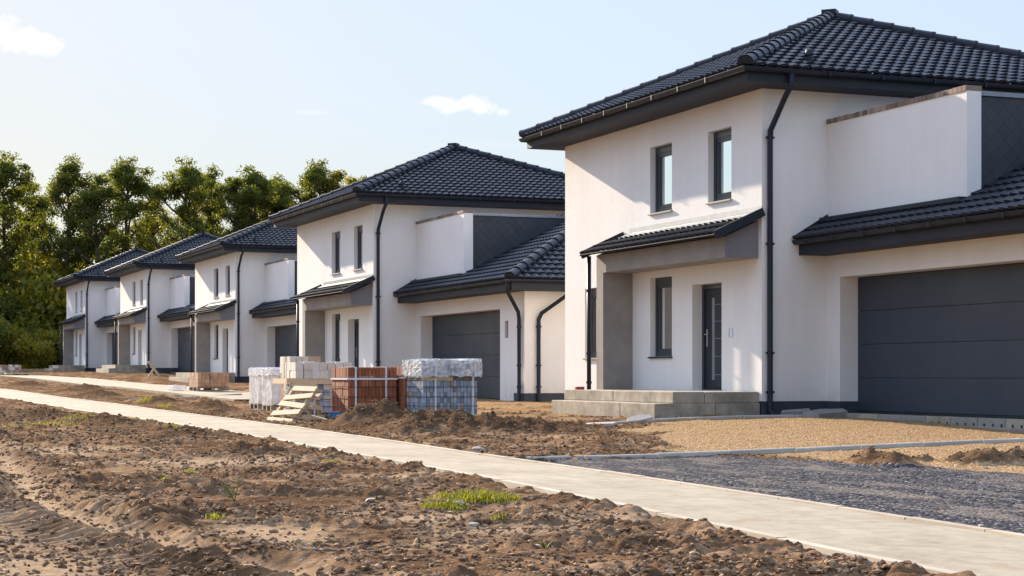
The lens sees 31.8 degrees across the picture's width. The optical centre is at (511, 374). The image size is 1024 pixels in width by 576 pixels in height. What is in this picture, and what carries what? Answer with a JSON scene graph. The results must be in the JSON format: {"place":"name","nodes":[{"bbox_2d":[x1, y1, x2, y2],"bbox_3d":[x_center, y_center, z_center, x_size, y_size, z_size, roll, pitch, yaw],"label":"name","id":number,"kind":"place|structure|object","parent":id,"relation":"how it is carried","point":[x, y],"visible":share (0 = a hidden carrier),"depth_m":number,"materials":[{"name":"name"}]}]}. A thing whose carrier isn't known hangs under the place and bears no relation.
{"place":"outdoors","nodes":[
{"label":"outdoors","id":0,"kind":"place"},
{"bbox_2d":[0,375,248,400],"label":"side pavement","id":1,"kind":"structure","parent":0,"point":[157,388],"depth_m":71.33,"materials":[{"name":"beige concrete"}]},
{"bbox_2d":[0,365,20,374],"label":"brick pallet","id":2,"kind":"object","parent":1,"relation":"on","point":[8,369],"visible":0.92,"depth_m":104.56,"materials":[{"name":"beige brick"}]},
{"bbox_2d":[168,385,186,389],"bbox_3d":[-11.981,0.467,64.409,0.500,0.180,1.000,0,0,-22],"label":"film heap","id":3,"kind":"object","parent":1,"relation":"on","point":[184,387],"visible":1,"depth_m":64.43,"materials":[{"name":"white plastic"}]},
{"bbox_2d":[189,373,228,390],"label":"brick pallet","id":4,"kind":"object","parent":1,"relation":"on","point":[204,382],"visible":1,"depth_m":63.49,"materials":[{"name":"orange brick"}]},
{"bbox_2d":[0,368,1023,575],"bbox_3d":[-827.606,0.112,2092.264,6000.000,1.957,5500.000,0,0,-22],"label":"ground","id":5,"kind":"structure","parent":0,"point":[958,483],"depth_m":16.45,"materials":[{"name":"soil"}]},
{"bbox_2d":[0,316,9,359],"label":"bush","id":6,"kind":"object","parent":5,"relation":"on","point":[3,333],"visible":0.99,"depth_m":138.00,"materials":[{"name":"green plant"}]},
{"bbox_2d":[7,221,28,273],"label":"tree","id":7,"kind":"object","parent":5,"relation":"on","point":[19,250],"visible":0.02,"depth_m":171.32,"materials":[{"name":"green plant"}]},
{"bbox_2d":[0,316,45,367],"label":"bush","id":8,"kind":"object","parent":5,"relation":"on","point":[13,334],"visible":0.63,"depth_m":139.12,"materials":[{"name":"green plant"}]},
{"bbox_2d":[0,290,48,324],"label":"bush","id":9,"kind":"object","parent":5,"relation":"on","point":[17,307],"visible":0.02,"depth_m":145.93,"materials":[{"name":"green plant"}]},
{"bbox_2d":[4,373,46,373],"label":"timber platform","id":10,"kind":"structure","parent":5,"relation":"on","point":[25,373],"depth_m":102.71,"materials":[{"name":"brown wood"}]},
{"bbox_2d":[9,322,43,366],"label":"bush","id":11,"kind":"object","parent":5,"relation":"on","point":[29,328],"visible":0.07,"depth_m":141.86,"materials":[{"name":"green plant"}]},
{"bbox_2d":[0,290,55,331],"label":"bush","id":12,"kind":"object","parent":5,"relation":"on","point":[9,303],"visible":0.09,"depth_m":144.65,"materials":[{"name":"green plant"}]},
{"bbox_2d":[0,150,58,296],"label":"tree","id":13,"kind":"object","parent":5,"relation":"on","point":[8,207],"visible":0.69,"depth_m":151.20,"materials":[{"name":"green plant"}]},
{"bbox_2d":[1,303,59,339],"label":"bush","id":14,"kind":"object","parent":5,"relation":"on","point":[47,326],"visible":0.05,"depth_m":144.17,"materials":[{"name":"green plant"}]},
{"bbox_2d":[0,329,62,368],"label":"bush","id":15,"kind":"object","parent":5,"relation":"on","point":[41,356],"visible":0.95,"depth_m":137.85,"materials":[{"name":"green plant"}]},
{"bbox_2d":[1,181,63,285],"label":"tree","id":16,"kind":"object","parent":5,"relation":"on","point":[40,201],"visible":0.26,"depth_m":158.91,"materials":[{"name":"green plant"}]},
{"bbox_2d":[0,245,77,328],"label":"bush","id":17,"kind":"object","parent":5,"relation":"on","point":[38,284],"visible":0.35,"depth_m":145.92,"materials":[{"name":"plant"}]},
{"bbox_2d":[0,251,81,299],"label":"bush","id":18,"kind":"object","parent":5,"relation":"on","point":[72,270],"visible":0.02,"depth_m":151.53,"materials":[{"name":"green plant"}]},
{"bbox_2d":[7,249,91,294],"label":"bush","id":19,"kind":"object","parent":5,"relation":"on","point":[44,261],"visible":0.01,"depth_m":158.62,"materials":[{"name":"green plant"}]},
{"bbox_2d":[36,318,66,364],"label":"bush","id":20,"kind":"object","parent":5,"relation":"on","point":[58,348],"visible":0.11,"depth_m":139.06,"materials":[{"name":"green plant"}]},
{"bbox_2d":[25,420,79,427],"bbox_3d":[-8.248,0.886,32.226,1.031,0.166,1.624,0,0,-22],"label":"grass tuft","id":21,"kind":"object","parent":5,"relation":"on","point":[47,423],"visible":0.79,"depth_m":32.27,"materials":[{"name":"green plant"}]},
{"bbox_2d":[44,302,62,333],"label":"bush","id":22,"kind":"object","parent":5,"relation":"on","point":[55,325],"visible":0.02,"depth_m":145.91,"materials":[{"name":"green plant"}]},
{"bbox_2d":[26,153,103,285],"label":"tree","id":23,"kind":"object","parent":5,"relation":"on","point":[63,182],"visible":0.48,"depth_m":151.14,"materials":[{"name":"green plant"}]},
{"bbox_2d":[57,412,95,419],"bbox_3d":[-8.210,0.798,33.953,0.701,0.240,1.509,0,0,-22],"label":"grass tuft","id":24,"kind":"object","parent":5,"relation":"on","point":[79,417],"visible":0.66,"depth_m":33.76,"materials":[{"name":"green plant"}]},
{"bbox_2d":[74,231,101,267],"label":"tree","id":25,"kind":"object","parent":5,"relation":"on","point":[86,253],"visible":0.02,"depth_m":174.80,"materials":[{"name":"green plant"}]},
{"bbox_2d":[51,173,130,277],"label":"tree","id":26,"kind":"object","parent":5,"relation":"on","point":[90,216],"visible":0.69,"depth_m":148.68,"materials":[{"name":"green plant"}]},
{"bbox_2d":[44,247,150,371],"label":"house","id":27,"kind":"structure","parent":5,"relation":"on","point":[93,300],"depth_m":119.88,"materials":[{"name":"paint"}]},
{"bbox_2d":[112,333,117,364],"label":"garage door","id":28,"kind":"structure","parent":27,"relation":"in","point":[113,334],"depth_m":118.84,"materials":[{"name":"grey metal"}]},
{"bbox_2d":[64,155,175,259],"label":"tree","id":29,"kind":"object","parent":5,"relation":"on","point":[127,178],"visible":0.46,"depth_m":153.49,"materials":[{"name":"green plant"}]},
{"bbox_2d":[137,395,151,402],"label":"grass tuft","id":30,"kind":"object","parent":5,"relation":"on","point":[144,400],"visible":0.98,"depth_m":51.68,"materials":[{"name":"green plant"}]},
{"bbox_2d":[115,186,173,255],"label":"tree","id":31,"kind":"object","parent":5,"relation":"on","point":[155,230],"visible":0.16,"depth_m":162.25,"materials":[{"name":"green plant"}]},
{"bbox_2d":[96,232,219,372],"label":"house","id":32,"kind":"structure","parent":5,"relation":"on","point":[157,296],"depth_m":102.30,"materials":[{"name":"paint"}]},
{"bbox_2d":[178,327,194,371],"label":"garage door","id":33,"kind":"structure","parent":32,"relation":"in","point":[184,334],"depth_m":100.22,"materials":[{"name":"grey metal"}]},
{"bbox_2d":[147,361,169,378],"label":"crossed boards","id":34,"kind":"object","parent":5,"relation":"on","point":[156,373],"visible":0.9,"depth_m":86.74,"materials":[{"name":"brown wood"}]},
{"bbox_2d":[157,402,175,407],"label":"grass tuft","id":35,"kind":"object","parent":5,"relation":"on","point":[164,405],"visible":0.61,"depth_m":47.56,"materials":[{"name":"green plant"}]},
{"bbox_2d":[129,156,234,251],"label":"tree","id":36,"kind":"object","parent":5,"relation":"on","point":[188,180],"visible":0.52,"depth_m":151.16,"materials":[{"name":"green plant"}]},
{"bbox_2d":[129,393,241,399],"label":"kerb","id":37,"kind":"structure","parent":5,"relation":"on","point":[192,396],"depth_m":56.68,"materials":[{"name":"grey concrete"}]},
{"bbox_2d":[178,163,229,234],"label":"tree","id":38,"kind":"object","parent":5,"relation":"on","point":[208,211],"visible":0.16,"depth_m":156.79,"materials":[{"name":"green plant"}]},
{"bbox_2d":[205,511,224,519],"bbox_3d":[-1.996,0.955,12.113,0.134,0.087,0.261,0,0,-22],"label":"grass tuft","id":39,"kind":"object","parent":5,"relation":"on","point":[212,516],"visible":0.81,"depth_m":12.11,"materials":[{"name":"green plant"}]},
{"bbox_2d":[216,224,230,237],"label":"tree","id":40,"kind":"object","parent":5,"relation":"on","point":[224,230],"depth_m":175.58,"materials":[{"name":"green plant"}]},
{"bbox_2d":[221,481,240,500],"bbox_3d":[-2.169,0.913,14.044,0.198,0.153,0.231,0,0,-22],"label":"weed","id":41,"kind":"object","parent":5,"relation":"on","point":[229,492],"visible":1,"depth_m":14.05,"materials":[{"name":"green plant"}]},
{"bbox_2d":[169,219,296,382],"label":"house","id":42,"kind":"structure","parent":5,"relation":"on","point":[245,311],"depth_m":81.24,"materials":[{"name":"paint"}]},
{"bbox_2d":[213,269,217,297],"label":"window","id":43,"kind":"structure","parent":42,"relation":"in","point":[216,269],"depth_m":85.04,"materials":[{"name":"glass"}]},
{"bbox_2d":[216,325,217,358],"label":"window","id":44,"kind":"structure","parent":42,"relation":"in","point":[216,325],"depth_m":85.04,"materials":[{"name":"glass"}]},
{"bbox_2d":[224,266,229,295],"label":"window","id":45,"kind":"structure","parent":42,"relation":"in","point":[228,266],"depth_m":82.72,"materials":[{"name":"glass"}]},
{"bbox_2d":[227,329,227,372],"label":"door","id":46,"kind":"structure","parent":42,"relation":"in","point":[227,329],"depth_m":83.41,"materials":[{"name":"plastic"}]},
{"bbox_2d":[275,325,296,366],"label":"garage door","id":47,"kind":"structure","parent":42,"relation":"in","point":[285,336],"depth_m":79.38,"materials":[{"name":"grey metal"}]},
{"bbox_2d":[207,176,260,237],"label":"tree","id":48,"kind":"object","parent":5,"relation":"on","point":[238,217],"visible":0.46,"depth_m":151.10,"materials":[{"name":"green plant"}]},
{"bbox_2d":[208,164,280,235],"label":"tree","id":49,"kind":"object","parent":5,"relation":"on","point":[259,187],"visible":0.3,"depth_m":152.42,"materials":[{"name":"green plant"}]},
{"bbox_2d":[248,367,262,408],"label":"wrapped pallet","id":50,"kind":"object","parent":5,"relation":"on","point":[255,389],"visible":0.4,"depth_m":45.23,"materials":[{"name":"white plastic"}]},
{"bbox_2d":[260,367,280,410],"bbox_3d":[-5.514,0.341,43.845,1.023,1.050,1.097,0,0,-22],"label":"wrapped pallet","id":51,"kind":"object","parent":5,"relation":"on","point":[271,396],"visible":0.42,"depth_m":43.33,"materials":[{"name":"white plastic"}]},
{"bbox_2d":[253,172,296,220],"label":"tree","id":52,"kind":"object","parent":5,"relation":"on","point":[275,210],"visible":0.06,"depth_m":156.61,"materials":[{"name":"green plant"}]},
{"bbox_2d":[258,180,297,222],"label":"tree","id":53,"kind":"object","parent":5,"relation":"on","point":[281,200],"visible":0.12,"depth_m":154.82,"materials":[{"name":"green plant"}]},
{"bbox_2d":[267,386,322,421],"bbox_3d":[-4.221,0.612,34.852,0.699,0.786,1.029,0,0,-38],"label":"broken pallet","id":54,"kind":"object","parent":5,"relation":"on","point":[296,399],"visible":0.81,"depth_m":34.78,"materials":[{"name":"brown wood"}]},
{"bbox_2d":[276,356,320,409],"bbox_3d":[-4.838,0.238,41.102,0.900,1.301,0.919,0,0,-22],"label":"brick pallet","id":55,"kind":"object","parent":5,"relation":"on","point":[301,359],"visible":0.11,"depth_m":40.75,"materials":[{"name":"beige brick"}]},
{"bbox_2d":[287,415,310,421],"bbox_3d":[-4.083,0.838,34.518,0.490,0.148,0.100,0,0,-42],"label":"board","id":56,"kind":"object","parent":5,"relation":"on","point":[299,418],"visible":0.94,"depth_m":34.46,"materials":[{"name":"brown wood"}]},
{"bbox_2d":[290,382,324,420],"bbox_3d":[-4.114,0.557,36.112,0.607,0.819,0.405,0,0,-40],"label":"broken pallet","id":57,"kind":"object","parent":5,"relation":"on","point":[317,407],"visible":0.52,"depth_m":36.12,"materials":[{"name":"brown wood"}]},
{"bbox_2d":[272,158,346,206],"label":"tree","id":58,"kind":"object","parent":5,"relation":"on","point":[313,178],"visible":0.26,"depth_m":149.25,"materials":[{"name":"green plant"}]},
{"bbox_2d":[272,362,350,417],"bbox_3d":[-4.218,0.330,38.013,1.420,1.203,1.200,0,0,-22],"label":"brick pallet","id":59,"kind":"object","parent":5,"relation":"on","point":[300,370],"visible":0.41,"depth_m":37.52,"materials":[{"name":"grey brick"}]},
{"bbox_2d":[310,415,328,419],"bbox_3d":[-3.674,0.837,34.572,0.393,0.124,0.100,0,0,13],"label":"board","id":60,"kind":"object","parent":5,"relation":"on","point":[321,418],"visible":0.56,"depth_m":34.54,"materials":[{"name":"brown wood"}]},
{"bbox_2d":[321,458,343,462],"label":"grass tuft","id":61,"kind":"object","parent":5,"relation":"on","point":[332,460],"visible":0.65,"depth_m":20.12,"materials":[{"name":"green plant"}]},
{"bbox_2d":[328,412,343,418],"bbox_3d":[-3.431,0.808,35.099,0.316,0.165,0.316,0,0,-22],"label":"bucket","id":62,"kind":"object","parent":5,"relation":"on","point":[333,414],"visible":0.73,"depth_m":34.97,"materials":[{"name":"blue plastic"}]},
{"bbox_2d":[323,170,351,193],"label":"tree","id":63,"kind":"object","parent":5,"relation":"on","point":[337,180],"visible":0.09,"depth_m":149.29,"materials":[{"name":"green plant"}]},
{"bbox_2d":[342,176,361,185],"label":"tree","id":64,"kind":"object","parent":5,"relation":"on","point":[348,181],"visible":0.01,"depth_m":158.08,"materials":[{"name":"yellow plant"}]},
{"bbox_2d":[331,367,397,411],"bbox_3d":[-2.945,0.394,35.775,1.050,1.098,1.180,0,0,-22],"label":"brick pallet","id":65,"kind":"object","parent":5,"relation":"on","point":[352,387],"visible":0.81,"depth_m":35.28,"materials":[{"name":"red brick"}]},
{"bbox_2d":[365,498,374,501],"bbox_3d":[-1.091,0.968,13.925,0.073,0.034,0.155,0,0,3],"label":"stone","id":66,"kind":"object","parent":5,"relation":"on","point":[369,499],"visible":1,"depth_m":13.87,"materials":[{"name":"grey stone"}]},
{"bbox_2d":[389,366,420,407],"bbox_3d":[-2.045,0.371,35.701,0.950,1.098,1.030,0,0,-22],"label":"brick pallet","id":67,"kind":"object","parent":5,"relation":"on","point":[401,390],"visible":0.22,"depth_m":35.34,"materials":[{"name":"red brick"}]},
{"bbox_2d":[268,143,564,401],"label":"house","id":68,"kind":"structure","parent":5,"relation":"on","point":[453,251],"depth_m":54.09,"materials":[{"name":"paint"}]},
{"bbox_2d":[330,232,340,274],"bbox_3d":[-5.578,-3.905,57.811,0.245,1.375,1.040,0,0,-22],"label":"window","id":69,"kind":"structure","parent":68,"relation":"in","point":[337,235],"depth_m":58.15,"materials":[{"name":"plastic"}]},
{"bbox_2d":[335,314,339,361],"bbox_3d":[-5.501,-1.158,57.841,0.080,1.590,0.980,0,0,-22],"label":"window","id":70,"kind":"structure","parent":68,"relation":"in","point":[337,316],"depth_m":58.15,"materials":[{"name":"glass"}]},
{"bbox_2d":[354,319,358,366],"bbox_3d":[-4.727,-0.716,56.045,0.141,2.033,1.190,0,0,-22],"label":"door","id":71,"kind":"structure","parent":68,"relation":"in","point":[356,322],"depth_m":56.45,"materials":[{"name":"plastic"}]},
{"bbox_2d":[352,226,362,270],"bbox_3d":[-4.669,-3.905,55.514,0.245,1.375,0.980,0,0,-22],"label":"window","id":72,"kind":"structure","parent":68,"relation":"in","point":[360,229],"depth_m":55.77,"materials":[{"name":"plastic"}]},
{"bbox_2d":[432,310,499,399],"bbox_3d":[-1.169,-0.511,51.156,0.060,2.485,6.600,0,0,-22],"label":"garage door","id":73,"kind":"structure","parent":68,"relation":"in","point":[476,335],"depth_m":50.75,"materials":[{"name":"grey metal"}]},
{"bbox_2d":[430,498,448,505],"bbox_3d":[-0.542,0.979,13.658,0.147,0.090,0.156,0,0,-22],"label":"stone","id":74,"kind":"object","parent":5,"relation":"on","point":[439,499],"visible":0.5,"depth_m":13.63,"materials":[{"name":"stone"}]},
{"bbox_2d":[425,489,457,499],"bbox_3d":[-0.542,0.966,14.296,0.278,0.109,0.410,0,0,-22],"label":"grass tuft","id":75,"kind":"object","parent":5,"relation":"on","point":[442,495],"visible":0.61,"depth_m":14.29,"materials":[{"name":"green plant"}]},
{"bbox_2d":[402,358,481,415],"bbox_3d":[-1.361,0.292,34.842,1.242,1.209,1.185,0,0,-22],"label":"brick pallet","id":76,"kind":"object","parent":5,"relation":"on","point":[436,387],"visible":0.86,"depth_m":34.41,"materials":[{"name":"grey brick"}]},
{"bbox_2d":[419,498,469,510],"bbox_3d":[-0.498,0.973,13.506,0.379,0.107,0.490,0,0,-22],"label":"grass tuft","id":77,"kind":"object","parent":5,"relation":"on","point":[445,504],"visible":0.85,"depth_m":13.45,"materials":[{"name":"green plant"}]},
{"bbox_2d":[467,522,479,526],"bbox_3d":[-0.248,0.973,11.627,0.087,0.041,0.064,0,0,-22],"label":"stone","id":78,"kind":"object","parent":5,"relation":"on","point":[475,524],"visible":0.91,"depth_m":11.60,"materials":[{"name":"grey stone"}]},
{"bbox_2d":[472,446,485,451],"bbox_3d":[-0.431,0.954,22.949,0.186,0.098,0.185,0,0,10],"label":"stone","id":79,"kind":"object","parent":5,"relation":"on","point":[477,448],"visible":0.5,"depth_m":22.89,"materials":[{"name":"grey stone"}]},
{"bbox_2d":[446,486,522,504],"bbox_3d":[-0.228,0.946,14.094,0.636,0.139,0.739,0,0,-22],"label":"grass tuft","id":80,"kind":"object","parent":5,"relation":"on","point":[483,496],"visible":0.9,"depth_m":14.00,"materials":[{"name":"green plant"}]},
{"bbox_2d":[489,510,507,524],"bbox_3d":[-0.095,0.951,11.905,0.122,0.111,0.204,0,0,-22],"label":"grass tuft","id":81,"kind":"object","parent":5,"relation":"on","point":[494,517],"visible":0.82,"depth_m":11.89,"materials":[{"name":"green plant"}]},
{"bbox_2d":[0,398,1023,575],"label":"soil clods","id":82,"kind":"object","parent":5,"relation":"on","point":[877,567],"visible":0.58,"depth_m":11.61,"materials":[{"name":"brown soil"}]},
{"bbox_2d":[0,389,1023,575],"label":"footpath","id":83,"kind":"structure","parent":5,"relation":"on","point":[979,553],"depth_m":13.38,"materials":[{"name":"grey concrete"}]},
{"bbox_2d":[3,397,977,575],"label":"footpath edging","id":84,"kind":"object","parent":83,"relation":"on","point":[826,550],"visible":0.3,"depth_m":12.01,"materials":[{"name":"grey concrete"}]},
{"bbox_2d":[0,388,1023,537],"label":"footpath edging","id":85,"kind":"object","parent":83,"relation":"on","point":[971,527],"visible":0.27,"depth_m":15.48,"materials":[{"name":"grey concrete"}]},
{"bbox_2d":[537,539,553,548],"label":"weed","id":86,"kind":"object","parent":5,"relation":"on","point":[543,545],"visible":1,"depth_m":10.13,"materials":[{"name":"green plant"}]},
{"bbox_2d":[586,422,616,425],"bbox_3d":[1.088,0.836,29.660,1.442,0.060,0.328,-1,2,-14],"label":"flat slab","id":87,"kind":"object","parent":5,"relation":"on","point":[608,423],"depth_m":29.64,"materials":[{"name":"grey concrete"}]},
{"bbox_2d":[626,414,652,422],"bbox_3d":[2.144,0.747,30.681,0.593,0.036,0.277,-10,19,-31],"label":"sheet piece","id":88,"kind":"object","parent":5,"relation":"on","point":[640,417],"visible":0.94,"depth_m":30.63,"materials":[{"name":"grey plastic"}]},
{"bbox_2d":[594,415,802,423],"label":"kerb","id":89,"kind":"structure","parent":5,"relation":"on","point":[735,416],"depth_m":31.10,"materials":[{"name":"grey concrete"}]},
{"bbox_2d":[513,438,1023,459],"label":"kerb","id":90,"kind":"structure","parent":5,"relation":"on","point":[789,450],"depth_m":22.40,"materials":[{"name":"grey concrete"}]},
{"bbox_2d":[518,9,1023,418],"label":"house","id":91,"kind":"structure","parent":5,"relation":"on","point":[813,213],"depth_m":32.45,"materials":[{"name":"paint"}]},
{"bbox_2d":[583,288,596,359],"bbox_3d":[1.837,-1.106,39.064,0.245,1.555,0.960,0,0,-22],"label":"window","id":92,"kind":"structure","parent":91,"relation":"in","point":[594,291],"depth_m":39.35,"materials":[{"name":"glass"}]},
{"bbox_2d":[648,276,672,357],"bbox_3d":[3.048,-1.140,36.005,0.245,1.625,1.040,0,0,-22],"label":"window","id":93,"kind":"structure","parent":91,"relation":"in","point":[663,286],"depth_m":36.19,"materials":[{"name":"glass"}]},
{"bbox_2d":[648,144,672,215],"bbox_3d":[3.048,-3.905,36.005,0.245,1.375,1.040,0,0,-22],"label":"window","id":94,"kind":"structure","parent":91,"relation":"in","point":[663,154],"depth_m":36.19,"materials":[{"name":"glass"}]},
{"bbox_2d":[702,283,721,390],"bbox_3d":[3.899,-0.716,34.239,0.141,2.033,1.190,0,0,-22],"label":"door","id":95,"kind":"structure","parent":91,"relation":"in","point":[711,293],"depth_m":34.45,"materials":[{"name":"plastic"}]},
{"bbox_2d":[705,128,731,204],"bbox_3d":[3.956,-3.905,33.708,0.245,1.375,0.980,0,0,-22],"label":"window","id":96,"kind":"structure","parent":91,"relation":"in","point":[722,139],"depth_m":33.88,"materials":[{"name":"glass"}]},
{"bbox_2d":[857,262,1023,418],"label":"garage door","id":97,"kind":"structure","parent":91,"relation":"in","point":[946,342],"depth_m":29.96,"materials":[{"name":"grey metal"}]},
{"bbox_2d":[781,408,809,414],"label":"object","id":98,"kind":"object","parent":5,"relation":"on","point":[793,412],"visible":0.53,"depth_m":31.89,"materials":[{"name":"concrete"}]},
{"bbox_2d":[802,409,847,417],"bbox_3d":[5.536,0.692,31.601,0.945,0.120,0.498,-4,9,-36],"label":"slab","id":99,"kind":"object","parent":5,"relation":"on","point":[828,413],"visible":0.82,"depth_m":31.41,"materials":[{"name":"concrete"}]},
{"bbox_2d":[845,413,864,417],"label":"hollow block","id":100,"kind":"structure","parent":5,"relation":"on","point":[847,415],"depth_m":31.33,"materials":[{"name":"concrete"}]},
{"bbox_2d":[855,413,877,418],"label":"hollow block","id":101,"kind":"structure","parent":5,"relation":"on","point":[872,416],"depth_m":30.86,"materials":[{"name":"concrete"}]},
{"bbox_2d":[878,414,900,419],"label":"hollow block","id":102,"kind":"structure","parent":5,"relation":"on","point":[888,417],"depth_m":30.27,"materials":[{"name":"concrete"}]},
{"bbox_2d":[901,415,925,421],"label":"hollow block","id":103,"kind":"structure","parent":5,"relation":"on","point":[911,418],"depth_m":29.64,"materials":[{"name":"concrete"}]},
{"bbox_2d":[926,416,950,423],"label":"hollow block","id":104,"kind":"structure","parent":5,"relation":"on","point":[942,419],"depth_m":28.96,"materials":[{"name":"concrete"}]},
{"bbox_2d":[951,417,977,425],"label":"hollow block","id":105,"kind":"structure","parent":5,"relation":"on","point":[970,421],"depth_m":28.32,"materials":[{"name":"concrete"}]},
{"bbox_2d":[978,418,1005,427],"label":"hollow block","id":106,"kind":"structure","parent":5,"relation":"on","point":[995,422],"depth_m":27.65,"materials":[{"name":"concrete"}]},
{"bbox_2d":[970,426,1023,431],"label":"mortar footing","id":107,"kind":"object","parent":5,"relation":"on","point":[1015,429],"visible":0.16,"depth_m":27.13,"materials":[{"name":"concrete"}]},
{"bbox_2d":[1006,419,1023,427],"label":"hollow block","id":108,"kind":"structure","parent":5,"relation":"on","point":[1014,423],"depth_m":27.12,"materials":[{"name":"concrete"}]},
{"bbox_2d":[0,0,1023,264],"label":"sky","id":109,"kind":"structure","parent":0,"point":[368,88],"materials":[{"name":"blue"}]}
]}

